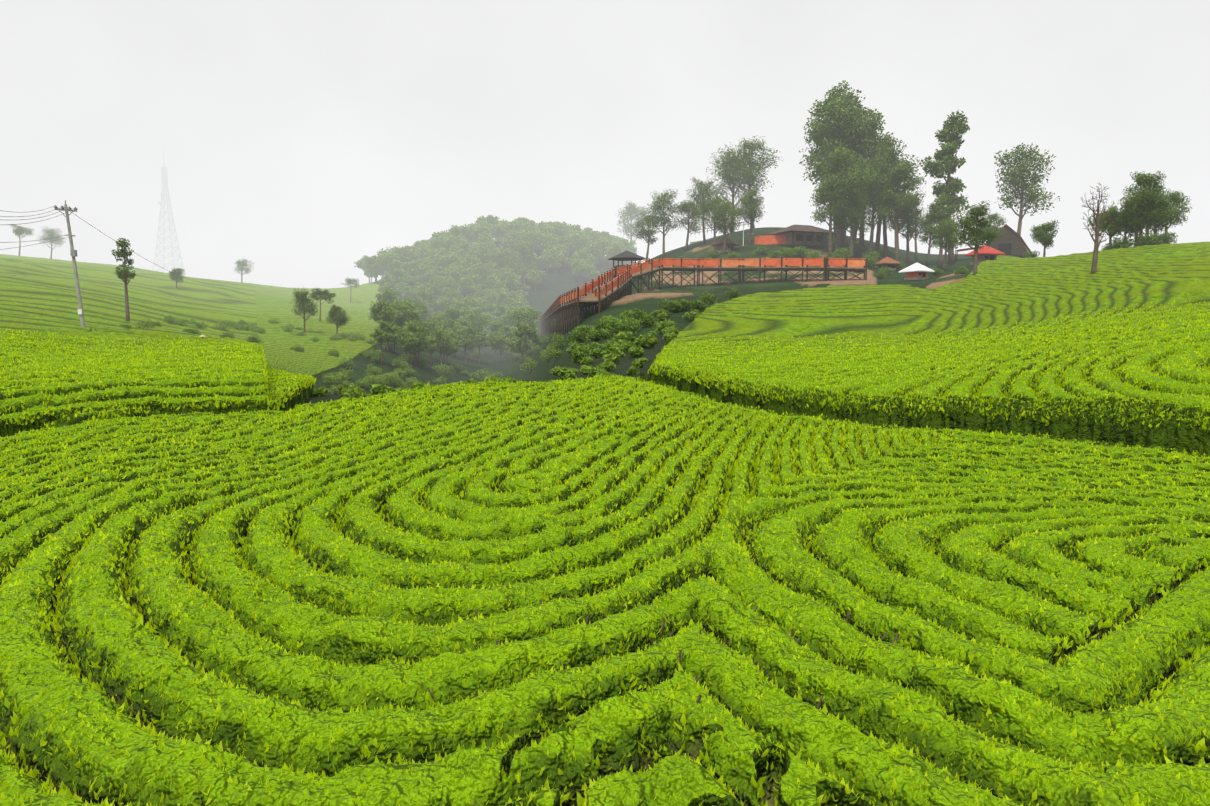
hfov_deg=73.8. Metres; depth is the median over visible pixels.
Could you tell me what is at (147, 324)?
shrub
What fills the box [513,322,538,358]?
tree
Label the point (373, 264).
tree
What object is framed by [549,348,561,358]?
shrub
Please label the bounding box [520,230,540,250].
tree
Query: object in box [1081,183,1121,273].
tree
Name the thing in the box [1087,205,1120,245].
tree
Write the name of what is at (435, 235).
tree
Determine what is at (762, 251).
shrub
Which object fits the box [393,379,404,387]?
shrub
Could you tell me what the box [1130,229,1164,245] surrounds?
shrub
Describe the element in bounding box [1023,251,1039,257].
shrub
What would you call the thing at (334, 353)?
shrub
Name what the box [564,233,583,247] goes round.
tree
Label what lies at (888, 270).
shrub
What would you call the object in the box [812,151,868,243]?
tree
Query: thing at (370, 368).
shrub
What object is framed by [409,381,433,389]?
shrub
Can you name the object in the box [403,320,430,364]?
tree
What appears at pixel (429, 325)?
tree
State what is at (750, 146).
tree
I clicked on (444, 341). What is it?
tree
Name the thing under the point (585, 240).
tree
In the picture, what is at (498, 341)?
tree
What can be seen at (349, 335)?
shrub
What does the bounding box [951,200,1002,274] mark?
tree
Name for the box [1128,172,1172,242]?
tree
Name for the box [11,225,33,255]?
tree
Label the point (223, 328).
shrub
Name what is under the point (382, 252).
tree
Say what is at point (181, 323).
shrub
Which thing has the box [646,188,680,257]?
tree
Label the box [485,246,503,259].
tree
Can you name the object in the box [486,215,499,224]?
tree
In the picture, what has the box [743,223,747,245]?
lamp post
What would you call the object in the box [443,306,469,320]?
tree
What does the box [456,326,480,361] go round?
tree
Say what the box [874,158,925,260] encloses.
tree
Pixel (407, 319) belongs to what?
tree
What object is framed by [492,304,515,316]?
tree
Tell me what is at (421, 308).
tree
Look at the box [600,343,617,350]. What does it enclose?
shrub
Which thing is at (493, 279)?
tree
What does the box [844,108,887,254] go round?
tree
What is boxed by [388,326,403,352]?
tree
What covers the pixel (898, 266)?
shrub
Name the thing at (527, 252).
tree
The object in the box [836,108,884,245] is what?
tree
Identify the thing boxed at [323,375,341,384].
shrub
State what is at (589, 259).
tree
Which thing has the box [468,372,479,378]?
shrub
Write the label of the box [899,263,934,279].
hut
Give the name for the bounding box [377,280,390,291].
tree
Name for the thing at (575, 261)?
tree
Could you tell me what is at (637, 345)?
shrub
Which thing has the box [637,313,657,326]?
shrub
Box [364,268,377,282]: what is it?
tree
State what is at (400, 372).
shrub
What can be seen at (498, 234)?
tree
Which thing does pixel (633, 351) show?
shrub
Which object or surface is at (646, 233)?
tree
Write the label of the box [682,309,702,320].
shrub
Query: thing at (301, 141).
sky
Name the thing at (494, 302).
tree
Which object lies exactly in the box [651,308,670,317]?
shrub
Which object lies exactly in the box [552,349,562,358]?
shrub
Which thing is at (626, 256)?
gazebo
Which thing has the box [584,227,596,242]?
tree
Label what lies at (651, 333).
shrub
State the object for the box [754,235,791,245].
name board
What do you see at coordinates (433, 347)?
tree
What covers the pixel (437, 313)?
tree
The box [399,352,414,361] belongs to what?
shrub
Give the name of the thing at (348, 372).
shrub
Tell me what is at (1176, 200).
tree
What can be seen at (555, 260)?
tree
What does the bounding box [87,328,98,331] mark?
shrub
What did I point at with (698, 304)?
shrub
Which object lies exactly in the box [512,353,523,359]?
shrub
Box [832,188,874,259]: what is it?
tree
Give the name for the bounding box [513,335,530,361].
tree
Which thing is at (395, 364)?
shrub
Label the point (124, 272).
tree
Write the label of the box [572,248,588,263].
tree
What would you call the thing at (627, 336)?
shrub
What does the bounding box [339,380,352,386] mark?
shrub
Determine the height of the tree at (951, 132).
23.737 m
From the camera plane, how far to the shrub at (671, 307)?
55.84 m
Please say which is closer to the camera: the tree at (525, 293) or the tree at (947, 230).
the tree at (947, 230)
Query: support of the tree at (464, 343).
on the ground
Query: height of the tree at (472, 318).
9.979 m
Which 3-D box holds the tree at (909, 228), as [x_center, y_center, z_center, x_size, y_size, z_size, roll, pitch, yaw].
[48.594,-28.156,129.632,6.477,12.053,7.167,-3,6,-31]
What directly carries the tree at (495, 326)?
on the ground
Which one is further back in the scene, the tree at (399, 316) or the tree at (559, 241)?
the tree at (559, 241)
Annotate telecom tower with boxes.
[152,150,185,274]
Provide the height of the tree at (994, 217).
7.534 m
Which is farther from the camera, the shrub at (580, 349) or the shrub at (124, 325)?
the shrub at (124, 325)
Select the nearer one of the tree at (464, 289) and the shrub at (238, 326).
the shrub at (238, 326)
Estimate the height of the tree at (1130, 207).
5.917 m
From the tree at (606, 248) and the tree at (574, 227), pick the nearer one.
the tree at (606, 248)
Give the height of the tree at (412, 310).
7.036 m
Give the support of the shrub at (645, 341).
on the ground
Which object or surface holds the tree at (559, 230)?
on the ground
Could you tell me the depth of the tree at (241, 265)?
262.12 m
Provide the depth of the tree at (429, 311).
234.83 m
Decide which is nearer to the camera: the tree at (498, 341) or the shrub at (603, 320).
the shrub at (603, 320)
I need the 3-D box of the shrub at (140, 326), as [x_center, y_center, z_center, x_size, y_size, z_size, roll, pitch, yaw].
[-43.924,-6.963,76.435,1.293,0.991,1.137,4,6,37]
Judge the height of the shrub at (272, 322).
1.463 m
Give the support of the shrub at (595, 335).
on the ground
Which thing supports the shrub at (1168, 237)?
on the ground
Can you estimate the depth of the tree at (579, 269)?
282.16 m
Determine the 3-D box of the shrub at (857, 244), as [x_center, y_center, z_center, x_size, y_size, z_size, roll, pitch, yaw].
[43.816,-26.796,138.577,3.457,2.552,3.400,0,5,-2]
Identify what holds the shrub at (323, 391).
on the ground
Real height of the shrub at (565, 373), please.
0.625 m
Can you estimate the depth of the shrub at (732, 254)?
131.13 m
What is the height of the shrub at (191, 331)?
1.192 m
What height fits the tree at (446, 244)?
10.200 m
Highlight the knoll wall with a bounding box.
[690,221,753,243]
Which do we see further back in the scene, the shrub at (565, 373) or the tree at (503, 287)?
the tree at (503, 287)
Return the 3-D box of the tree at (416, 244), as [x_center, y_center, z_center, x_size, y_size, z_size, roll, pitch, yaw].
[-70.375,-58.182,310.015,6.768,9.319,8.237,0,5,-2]
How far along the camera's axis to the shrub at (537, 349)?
125.79 m
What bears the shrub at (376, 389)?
on the ground
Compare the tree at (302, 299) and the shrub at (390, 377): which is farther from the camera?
the tree at (302, 299)
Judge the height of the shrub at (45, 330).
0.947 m
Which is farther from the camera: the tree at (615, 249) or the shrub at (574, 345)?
the tree at (615, 249)
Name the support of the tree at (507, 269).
on the ground
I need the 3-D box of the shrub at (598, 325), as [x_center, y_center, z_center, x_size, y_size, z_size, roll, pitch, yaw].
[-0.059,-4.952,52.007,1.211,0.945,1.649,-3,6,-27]
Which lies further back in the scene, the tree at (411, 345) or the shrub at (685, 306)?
the tree at (411, 345)
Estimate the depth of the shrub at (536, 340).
138.28 m
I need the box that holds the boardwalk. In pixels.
[539,257,867,335]
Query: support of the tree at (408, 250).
on the ground
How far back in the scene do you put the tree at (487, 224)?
305.66 m
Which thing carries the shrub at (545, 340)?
on the ground
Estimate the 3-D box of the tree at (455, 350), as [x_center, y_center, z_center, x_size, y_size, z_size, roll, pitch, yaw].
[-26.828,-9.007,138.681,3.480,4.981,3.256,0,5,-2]
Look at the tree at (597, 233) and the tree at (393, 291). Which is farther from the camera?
the tree at (597, 233)
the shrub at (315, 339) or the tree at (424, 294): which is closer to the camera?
the shrub at (315, 339)
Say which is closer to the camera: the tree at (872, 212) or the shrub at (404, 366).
the shrub at (404, 366)
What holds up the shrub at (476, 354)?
on the ground
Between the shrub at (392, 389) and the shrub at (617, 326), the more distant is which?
the shrub at (617, 326)
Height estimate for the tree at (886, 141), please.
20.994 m
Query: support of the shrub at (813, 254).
on the ground
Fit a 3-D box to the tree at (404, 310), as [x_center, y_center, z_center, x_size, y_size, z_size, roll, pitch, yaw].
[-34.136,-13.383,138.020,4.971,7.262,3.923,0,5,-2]
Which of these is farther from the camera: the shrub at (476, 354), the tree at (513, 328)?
the tree at (513, 328)
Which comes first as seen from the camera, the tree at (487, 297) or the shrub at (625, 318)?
the shrub at (625, 318)
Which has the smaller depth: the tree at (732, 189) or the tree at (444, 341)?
the tree at (444, 341)
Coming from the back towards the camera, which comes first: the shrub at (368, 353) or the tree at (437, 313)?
the tree at (437, 313)
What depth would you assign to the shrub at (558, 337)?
84.69 m
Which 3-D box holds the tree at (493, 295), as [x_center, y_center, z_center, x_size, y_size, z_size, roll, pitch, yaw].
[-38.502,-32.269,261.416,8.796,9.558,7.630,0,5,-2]
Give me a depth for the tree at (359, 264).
304.79 m
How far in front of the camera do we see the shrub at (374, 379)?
84.15 m
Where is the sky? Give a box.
[0,0,1209,287]
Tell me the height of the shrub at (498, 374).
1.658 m
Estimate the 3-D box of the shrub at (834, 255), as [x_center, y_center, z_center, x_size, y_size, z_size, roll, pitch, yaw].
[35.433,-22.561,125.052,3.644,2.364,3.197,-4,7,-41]
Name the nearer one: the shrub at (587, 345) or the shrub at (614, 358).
the shrub at (614, 358)
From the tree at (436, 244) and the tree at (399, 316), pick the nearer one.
the tree at (399, 316)
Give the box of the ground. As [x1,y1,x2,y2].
[301,227,972,404]
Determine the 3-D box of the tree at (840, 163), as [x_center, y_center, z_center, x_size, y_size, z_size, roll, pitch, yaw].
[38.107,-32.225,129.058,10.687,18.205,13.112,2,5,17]
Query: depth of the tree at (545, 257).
287.97 m
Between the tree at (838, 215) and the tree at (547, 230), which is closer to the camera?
the tree at (838, 215)
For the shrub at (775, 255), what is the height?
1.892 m
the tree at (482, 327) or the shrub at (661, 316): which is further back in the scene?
the tree at (482, 327)
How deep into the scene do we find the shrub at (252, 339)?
90.70 m
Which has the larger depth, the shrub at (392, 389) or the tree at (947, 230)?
the tree at (947, 230)
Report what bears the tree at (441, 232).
on the ground
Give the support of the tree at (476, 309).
on the ground
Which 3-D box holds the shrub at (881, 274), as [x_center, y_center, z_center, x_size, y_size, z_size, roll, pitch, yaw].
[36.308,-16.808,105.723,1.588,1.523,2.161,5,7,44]
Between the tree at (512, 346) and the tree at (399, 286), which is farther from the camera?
the tree at (399, 286)
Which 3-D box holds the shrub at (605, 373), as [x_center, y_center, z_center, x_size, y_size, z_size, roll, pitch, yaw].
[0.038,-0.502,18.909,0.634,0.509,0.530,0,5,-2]
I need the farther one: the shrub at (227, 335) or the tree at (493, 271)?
the tree at (493, 271)
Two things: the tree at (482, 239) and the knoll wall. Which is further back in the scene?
the tree at (482, 239)
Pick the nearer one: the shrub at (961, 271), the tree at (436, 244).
the shrub at (961, 271)
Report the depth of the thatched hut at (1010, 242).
126.86 m
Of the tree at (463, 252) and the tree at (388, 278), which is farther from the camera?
the tree at (463, 252)
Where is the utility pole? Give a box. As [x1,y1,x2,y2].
[54,200,85,326]
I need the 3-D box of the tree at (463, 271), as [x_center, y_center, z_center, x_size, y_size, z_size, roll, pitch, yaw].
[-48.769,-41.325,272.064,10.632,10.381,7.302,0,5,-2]
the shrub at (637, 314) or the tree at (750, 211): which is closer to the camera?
the shrub at (637, 314)
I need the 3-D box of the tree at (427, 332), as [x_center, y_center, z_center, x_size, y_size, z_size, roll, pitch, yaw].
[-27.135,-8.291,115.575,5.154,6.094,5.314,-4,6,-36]
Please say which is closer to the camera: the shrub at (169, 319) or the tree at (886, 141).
the shrub at (169, 319)
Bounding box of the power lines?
[0,205,224,284]
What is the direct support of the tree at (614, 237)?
on the ground
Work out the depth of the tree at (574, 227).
315.84 m
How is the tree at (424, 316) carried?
on the ground
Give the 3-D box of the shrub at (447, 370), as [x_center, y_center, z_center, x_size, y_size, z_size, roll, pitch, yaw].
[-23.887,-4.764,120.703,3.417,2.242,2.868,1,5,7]
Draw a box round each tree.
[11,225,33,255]
[37,226,65,258]
[111,238,135,321]
[168,268,184,287]
[235,258,252,281]
[290,287,318,332]
[310,288,335,321]
[326,304,351,335]
[341,277,359,302]
[354,255,369,282]
[361,260,385,281]
[363,254,386,282]
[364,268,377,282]
[368,301,397,323]
[369,300,397,323]
[369,328,395,364]
[375,289,398,304]
[376,247,394,272]
[377,252,401,272]
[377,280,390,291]
[378,274,396,287]
[378,320,392,350]
[380,286,399,299]
[386,327,399,351]
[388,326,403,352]
[390,302,404,326]
[393,245,417,259]
[393,299,422,316]
[394,281,406,299]
[394,329,424,363]
[396,304,420,317]
[396,315,421,326]
[398,326,431,360]
[399,332,419,363]
[402,290,411,299]
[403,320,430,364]
[406,305,425,326]
[411,297,428,312]
[412,240,423,248]
[412,303,427,313]
[413,282,432,293]
[413,300,430,316]
[416,247,424,258]
[416,289,437,310]
[420,304,427,319]
[421,320,435,335]
[422,238,443,253]
[422,248,437,259]
[424,301,432,315]
[424,335,437,363]
[425,314,444,328]
[426,327,455,364]
[427,233,442,244]
[429,230,447,240]
[432,235,457,248]
[432,311,445,320]
[433,318,458,340]
[438,331,457,363]
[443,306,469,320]
[444,262,462,283]
[446,265,471,294]
[447,338,457,363]
[448,224,469,236]
[448,235,466,243]
[449,241,463,248]
[450,248,468,261]
[450,304,464,310]
[454,296,470,317]
[454,330,462,357]
[455,319,471,326]
[456,313,488,335]
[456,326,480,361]
[457,275,474,296]
[457,325,474,358]
[458,338,475,365]
[460,312,490,352]
[461,305,487,315]
[465,225,473,239]
[468,243,489,261]
[471,225,489,240]
[471,336,489,363]
[473,262,498,288]
[473,297,486,307]
[474,216,485,226]
[475,332,485,361]
[477,233,494,242]
[478,294,494,312]
[479,221,495,235]
[481,289,498,305]
[481,312,491,319]
[483,273,502,290]
[484,269,499,278]
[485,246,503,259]
[485,300,496,325]
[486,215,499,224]
[486,240,496,252]
[486,332,511,362]
[487,250,517,268]
[488,315,497,324]
[489,261,499,268]
[489,320,504,355]
[490,299,497,314]
[491,284,508,304]
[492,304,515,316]
[493,223,502,242]
[493,285,508,293]
[494,222,505,234]
[495,325,515,358]
[497,314,513,327]
[501,267,513,285]
[503,221,517,232]
[503,308,540,327]
[508,242,537,284]
[508,306,541,335]
[509,326,519,354]
[509,337,517,361]
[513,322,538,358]
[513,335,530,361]
[514,217,534,230]
[519,290,528,297]
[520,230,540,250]
[525,269,545,291]
[529,224,553,252]
[534,229,562,249]
[538,250,552,273]
[544,247,565,271]
[550,255,561,270]
[552,221,566,227]
[552,224,566,236]
[553,234,562,244]
[561,233,576,257]
[563,224,580,230]
[563,237,579,252]
[563,257,572,265]
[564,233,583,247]
[571,258,590,281]
[571,260,590,284]
[572,230,588,239]
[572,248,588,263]
[579,237,592,249]
[581,242,602,257]
[581,265,600,283]
[583,228,598,241]
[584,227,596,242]
[585,254,593,264]
[598,231,609,236]
[604,244,614,265]
[606,243,623,265]
[609,235,620,239]
[611,239,636,252]
[617,201,648,262]
[622,237,636,261]
[632,211,662,261]
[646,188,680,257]
[674,200,705,250]
[685,176,721,244]
[695,195,737,248]
[705,148,763,232]
[711,200,742,254]
[716,135,781,227]
[728,187,764,244]
[799,102,861,238]
[803,91,873,250]
[809,80,882,246]
[809,145,878,253]
[810,176,851,256]
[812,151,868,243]
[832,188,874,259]
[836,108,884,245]
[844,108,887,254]
[852,166,896,254]
[861,140,907,257]
[865,132,919,253]
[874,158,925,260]
[882,188,925,263]
[911,205,924,259]
[915,215,939,264]
[919,110,969,264]
[922,191,961,268]
[931,219,962,270]
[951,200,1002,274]
[980,213,1007,246]
[994,142,1059,256]
[1029,220,1059,256]
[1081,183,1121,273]
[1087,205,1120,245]
[1106,207,1143,246]
[1118,192,1163,246]
[1122,170,1167,245]
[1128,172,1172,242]
[1137,196,1177,244]
[1161,190,1191,243]
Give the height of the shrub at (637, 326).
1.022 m
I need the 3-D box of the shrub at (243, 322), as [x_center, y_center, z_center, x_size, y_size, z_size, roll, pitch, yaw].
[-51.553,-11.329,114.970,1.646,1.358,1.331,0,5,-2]
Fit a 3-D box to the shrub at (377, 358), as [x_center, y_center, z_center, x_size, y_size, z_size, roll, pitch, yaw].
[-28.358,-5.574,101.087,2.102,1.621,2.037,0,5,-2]
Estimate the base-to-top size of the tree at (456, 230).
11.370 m
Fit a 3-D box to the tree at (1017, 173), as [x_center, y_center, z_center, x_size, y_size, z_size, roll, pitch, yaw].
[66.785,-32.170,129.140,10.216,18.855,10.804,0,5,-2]
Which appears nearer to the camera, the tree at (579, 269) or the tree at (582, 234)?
the tree at (579, 269)
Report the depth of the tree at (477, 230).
298.71 m
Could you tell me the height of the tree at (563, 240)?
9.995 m
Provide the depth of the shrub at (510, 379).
18.05 m
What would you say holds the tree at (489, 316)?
on the ground
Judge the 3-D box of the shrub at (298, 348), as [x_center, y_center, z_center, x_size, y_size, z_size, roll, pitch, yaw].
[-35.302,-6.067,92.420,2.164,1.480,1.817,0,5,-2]
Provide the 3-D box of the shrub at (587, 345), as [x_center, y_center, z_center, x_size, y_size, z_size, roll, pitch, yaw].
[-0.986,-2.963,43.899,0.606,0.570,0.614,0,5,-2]
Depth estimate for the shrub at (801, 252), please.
126.91 m
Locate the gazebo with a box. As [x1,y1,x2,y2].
[607,251,645,277]
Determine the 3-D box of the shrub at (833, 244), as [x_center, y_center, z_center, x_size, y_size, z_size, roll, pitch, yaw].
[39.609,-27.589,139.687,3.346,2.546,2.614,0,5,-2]
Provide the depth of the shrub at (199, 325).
101.14 m
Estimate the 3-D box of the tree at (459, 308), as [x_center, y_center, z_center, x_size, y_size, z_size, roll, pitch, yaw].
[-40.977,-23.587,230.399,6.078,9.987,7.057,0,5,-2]
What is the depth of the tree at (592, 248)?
299.00 m
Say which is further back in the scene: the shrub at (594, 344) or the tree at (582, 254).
the tree at (582, 254)
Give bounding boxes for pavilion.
[768,225,836,245]
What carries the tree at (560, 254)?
on the ground
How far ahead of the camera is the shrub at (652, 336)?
32.92 m
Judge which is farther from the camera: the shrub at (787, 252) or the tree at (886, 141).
the tree at (886, 141)
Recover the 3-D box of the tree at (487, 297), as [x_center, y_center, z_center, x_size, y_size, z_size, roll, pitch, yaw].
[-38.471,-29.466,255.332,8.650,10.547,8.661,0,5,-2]
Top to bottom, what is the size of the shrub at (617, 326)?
1.456 m
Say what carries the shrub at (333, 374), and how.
on the ground
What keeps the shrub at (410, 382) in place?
on the ground
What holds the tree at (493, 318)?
on the ground
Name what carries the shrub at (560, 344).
on the ground
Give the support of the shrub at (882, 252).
on the ground
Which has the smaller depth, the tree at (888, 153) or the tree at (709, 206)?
the tree at (888, 153)
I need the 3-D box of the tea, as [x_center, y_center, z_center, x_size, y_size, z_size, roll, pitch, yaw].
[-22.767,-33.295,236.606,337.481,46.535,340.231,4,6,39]
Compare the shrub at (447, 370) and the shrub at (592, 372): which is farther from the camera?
the shrub at (447, 370)
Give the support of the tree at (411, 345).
on the ground
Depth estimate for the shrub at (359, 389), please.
15.69 m
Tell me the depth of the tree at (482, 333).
169.39 m
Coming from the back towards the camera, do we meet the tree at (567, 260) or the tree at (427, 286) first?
the tree at (567, 260)
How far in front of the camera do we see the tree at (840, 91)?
139.61 m
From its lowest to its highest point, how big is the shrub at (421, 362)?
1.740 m
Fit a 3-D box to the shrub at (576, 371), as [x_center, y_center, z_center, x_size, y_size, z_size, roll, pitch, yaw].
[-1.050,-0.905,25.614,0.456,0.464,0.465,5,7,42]
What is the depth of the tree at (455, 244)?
288.92 m
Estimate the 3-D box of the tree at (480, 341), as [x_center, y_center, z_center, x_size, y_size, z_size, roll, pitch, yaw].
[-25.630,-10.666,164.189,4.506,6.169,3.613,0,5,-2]
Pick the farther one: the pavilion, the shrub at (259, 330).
the pavilion
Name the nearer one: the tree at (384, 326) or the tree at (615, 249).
the tree at (384, 326)
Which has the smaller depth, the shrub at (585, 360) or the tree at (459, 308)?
the shrub at (585, 360)
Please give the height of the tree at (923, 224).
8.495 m
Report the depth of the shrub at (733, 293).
74.64 m
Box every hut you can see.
[709,237,740,252]
[874,257,900,270]
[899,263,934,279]
[955,224,1030,261]
[964,245,1004,264]
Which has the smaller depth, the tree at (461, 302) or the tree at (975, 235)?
the tree at (975, 235)
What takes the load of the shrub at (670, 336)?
on the ground
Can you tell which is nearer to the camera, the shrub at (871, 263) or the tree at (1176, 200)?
the tree at (1176, 200)
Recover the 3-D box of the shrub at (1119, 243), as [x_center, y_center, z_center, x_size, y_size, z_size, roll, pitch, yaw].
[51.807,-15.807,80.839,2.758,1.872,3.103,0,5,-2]
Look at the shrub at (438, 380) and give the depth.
106.81 m
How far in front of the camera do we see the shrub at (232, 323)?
110.22 m
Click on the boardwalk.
(598, 296)
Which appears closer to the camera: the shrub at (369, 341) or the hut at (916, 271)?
the hut at (916, 271)
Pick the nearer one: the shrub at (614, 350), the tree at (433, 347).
the shrub at (614, 350)
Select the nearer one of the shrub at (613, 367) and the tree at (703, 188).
the shrub at (613, 367)
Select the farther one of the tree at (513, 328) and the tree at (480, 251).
the tree at (480, 251)
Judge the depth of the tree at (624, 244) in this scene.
311.25 m
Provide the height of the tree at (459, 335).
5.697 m
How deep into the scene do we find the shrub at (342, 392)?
15.47 m
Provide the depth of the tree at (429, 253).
287.59 m
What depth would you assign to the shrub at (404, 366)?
101.69 m
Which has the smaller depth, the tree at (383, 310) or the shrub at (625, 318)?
the shrub at (625, 318)
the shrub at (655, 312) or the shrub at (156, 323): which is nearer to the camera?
the shrub at (655, 312)
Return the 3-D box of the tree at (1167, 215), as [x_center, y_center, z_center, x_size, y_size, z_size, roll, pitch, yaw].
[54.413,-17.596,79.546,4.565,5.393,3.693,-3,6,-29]
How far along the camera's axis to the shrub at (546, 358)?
85.33 m
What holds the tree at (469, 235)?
on the ground
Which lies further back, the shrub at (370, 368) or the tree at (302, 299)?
the tree at (302, 299)
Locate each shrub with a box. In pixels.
[39,328,54,331]
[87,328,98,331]
[117,323,131,328]
[135,318,156,327]
[135,325,148,329]
[149,320,162,326]
[162,313,179,324]
[173,318,188,325]
[182,328,200,334]
[191,321,206,328]
[211,322,228,330]
[218,332,234,337]
[225,319,236,326]
[229,322,247,330]
[238,319,248,324]
[245,334,263,342]
[254,328,265,332]
[267,318,280,323]
[280,322,294,328]
[281,326,293,331]
[290,344,305,352]
[291,331,307,335]
[309,336,319,341]
[312,386,328,396]
[319,370,340,377]
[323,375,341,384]
[323,376,342,387]
[327,349,339,356]
[328,384,341,394]
[334,371,349,381]
[338,331,352,337]
[338,367,355,377]
[338,384,363,393]
[339,356,355,367]
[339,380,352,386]
[340,388,360,396]
[340,388,366,398]
[345,332,358,338]
[354,332,366,339]
[355,378,371,388]
[355,387,367,396]
[357,374,378,386]
[361,348,377,357]
[364,364,381,374]
[365,338,376,344]
[369,382,388,394]
[370,353,386,362]
[373,377,388,384]
[383,372,401,382]
[383,386,404,393]
[386,376,401,386]
[389,357,407,369]
[393,367,406,378]
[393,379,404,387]
[394,361,410,370]
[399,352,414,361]
[402,367,416,376]
[403,379,417,387]
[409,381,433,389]
[412,352,428,364]
[416,357,427,367]
[432,362,446,372]
[433,376,447,383]
[436,364,455,376]
[461,378,477,383]
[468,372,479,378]
[471,350,484,358]
[476,368,494,380]
[483,375,504,381]
[490,370,502,377]
[498,347,511,354]
[503,377,518,382]
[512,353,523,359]
[520,359,536,373]
[528,344,540,353]
[529,335,545,345]
[539,337,548,344]
[539,353,550,362]
[541,344,554,357]
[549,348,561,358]
[549,366,561,377]
[551,332,563,341]
[552,338,567,350]
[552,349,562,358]
[556,366,576,380]
[567,330,587,344]
[567,367,578,373]
[569,340,583,351]
[571,346,589,356]
[571,351,587,363]
[578,325,592,332]
[579,365,595,374]
[580,356,594,364]
[582,343,590,348]
[585,328,606,341]
[588,367,606,376]
[589,348,603,357]
[591,341,600,348]
[595,319,607,328]
[595,371,615,375]
[596,361,612,370]
[600,316,616,328]
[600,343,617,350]
[601,340,614,346]
[602,328,611,337]
[602,353,620,363]
[603,345,625,357]
[603,361,615,370]
[604,318,639,339]
[612,331,623,341]
[612,339,631,352]
[616,330,634,342]
[619,310,632,319]
[622,317,639,324]
[625,319,639,330]
[626,366,639,374]
[628,345,643,356]
[630,308,646,320]
[631,343,647,348]
[631,357,648,367]
[632,334,657,347]
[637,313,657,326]
[646,331,657,337]
[648,334,659,343]
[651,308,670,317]
[655,319,674,333]
[656,312,667,320]
[658,297,681,312]
[661,326,678,334]
[665,333,676,343]
[677,298,693,311]
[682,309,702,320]
[689,299,707,310]
[698,292,717,304]
[708,249,721,257]
[724,250,739,257]
[725,288,741,298]
[755,247,769,254]
[766,250,783,257]
[779,246,796,257]
[789,245,808,257]
[803,249,820,257]
[822,251,845,259]
[824,236,835,249]
[835,247,853,257]
[853,240,868,252]
[860,254,879,268]
[862,251,881,260]
[874,269,886,278]
[877,249,894,258]
[879,265,893,274]
[895,259,905,269]
[929,267,943,275]
[954,266,967,274]
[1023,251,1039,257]
[1101,243,1118,250]
[1107,236,1134,248]
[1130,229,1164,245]
[1153,230,1177,243]
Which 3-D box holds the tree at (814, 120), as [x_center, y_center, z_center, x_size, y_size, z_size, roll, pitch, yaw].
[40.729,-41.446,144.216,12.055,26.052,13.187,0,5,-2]
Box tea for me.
[0,242,1209,805]
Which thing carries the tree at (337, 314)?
on the ground
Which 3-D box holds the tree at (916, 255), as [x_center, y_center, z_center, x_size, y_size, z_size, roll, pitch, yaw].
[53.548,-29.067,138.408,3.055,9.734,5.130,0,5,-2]
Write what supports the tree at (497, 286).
on the ground
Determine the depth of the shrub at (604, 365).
22.97 m
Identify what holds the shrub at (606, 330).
on the ground
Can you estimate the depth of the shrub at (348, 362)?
91.27 m
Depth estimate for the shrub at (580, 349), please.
41.49 m
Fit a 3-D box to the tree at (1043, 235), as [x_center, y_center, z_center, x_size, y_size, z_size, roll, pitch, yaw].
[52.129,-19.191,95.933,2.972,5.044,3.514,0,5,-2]
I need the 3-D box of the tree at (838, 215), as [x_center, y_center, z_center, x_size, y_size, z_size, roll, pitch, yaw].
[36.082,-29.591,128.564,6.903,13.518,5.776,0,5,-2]
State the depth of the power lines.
55.34 m
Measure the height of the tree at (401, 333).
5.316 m
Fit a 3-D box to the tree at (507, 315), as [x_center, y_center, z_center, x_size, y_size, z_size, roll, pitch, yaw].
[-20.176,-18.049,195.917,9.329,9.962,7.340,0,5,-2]
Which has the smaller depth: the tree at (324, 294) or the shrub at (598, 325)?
the shrub at (598, 325)
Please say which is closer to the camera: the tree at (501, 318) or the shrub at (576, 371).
the shrub at (576, 371)
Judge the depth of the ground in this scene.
111.07 m
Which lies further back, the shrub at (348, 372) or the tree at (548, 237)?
the tree at (548, 237)
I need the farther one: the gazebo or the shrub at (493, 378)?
the gazebo
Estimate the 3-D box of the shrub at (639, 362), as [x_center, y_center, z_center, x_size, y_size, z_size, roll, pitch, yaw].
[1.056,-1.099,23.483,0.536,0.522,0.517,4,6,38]
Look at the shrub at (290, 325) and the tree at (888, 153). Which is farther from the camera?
the tree at (888, 153)
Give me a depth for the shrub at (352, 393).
15.37 m
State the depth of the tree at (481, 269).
271.73 m
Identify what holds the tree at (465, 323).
on the ground
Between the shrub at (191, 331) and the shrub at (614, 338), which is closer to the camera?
the shrub at (614, 338)
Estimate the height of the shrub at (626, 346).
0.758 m
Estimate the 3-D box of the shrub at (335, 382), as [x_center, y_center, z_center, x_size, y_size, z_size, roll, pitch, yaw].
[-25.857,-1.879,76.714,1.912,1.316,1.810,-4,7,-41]
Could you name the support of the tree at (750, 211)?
on the ground
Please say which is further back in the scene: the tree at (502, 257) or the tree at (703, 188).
the tree at (502, 257)
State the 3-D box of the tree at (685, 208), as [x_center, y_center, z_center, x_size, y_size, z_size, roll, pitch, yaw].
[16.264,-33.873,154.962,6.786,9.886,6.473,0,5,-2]
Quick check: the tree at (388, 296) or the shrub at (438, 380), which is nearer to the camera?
the shrub at (438, 380)
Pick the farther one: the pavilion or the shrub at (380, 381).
the pavilion
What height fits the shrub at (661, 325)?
0.966 m

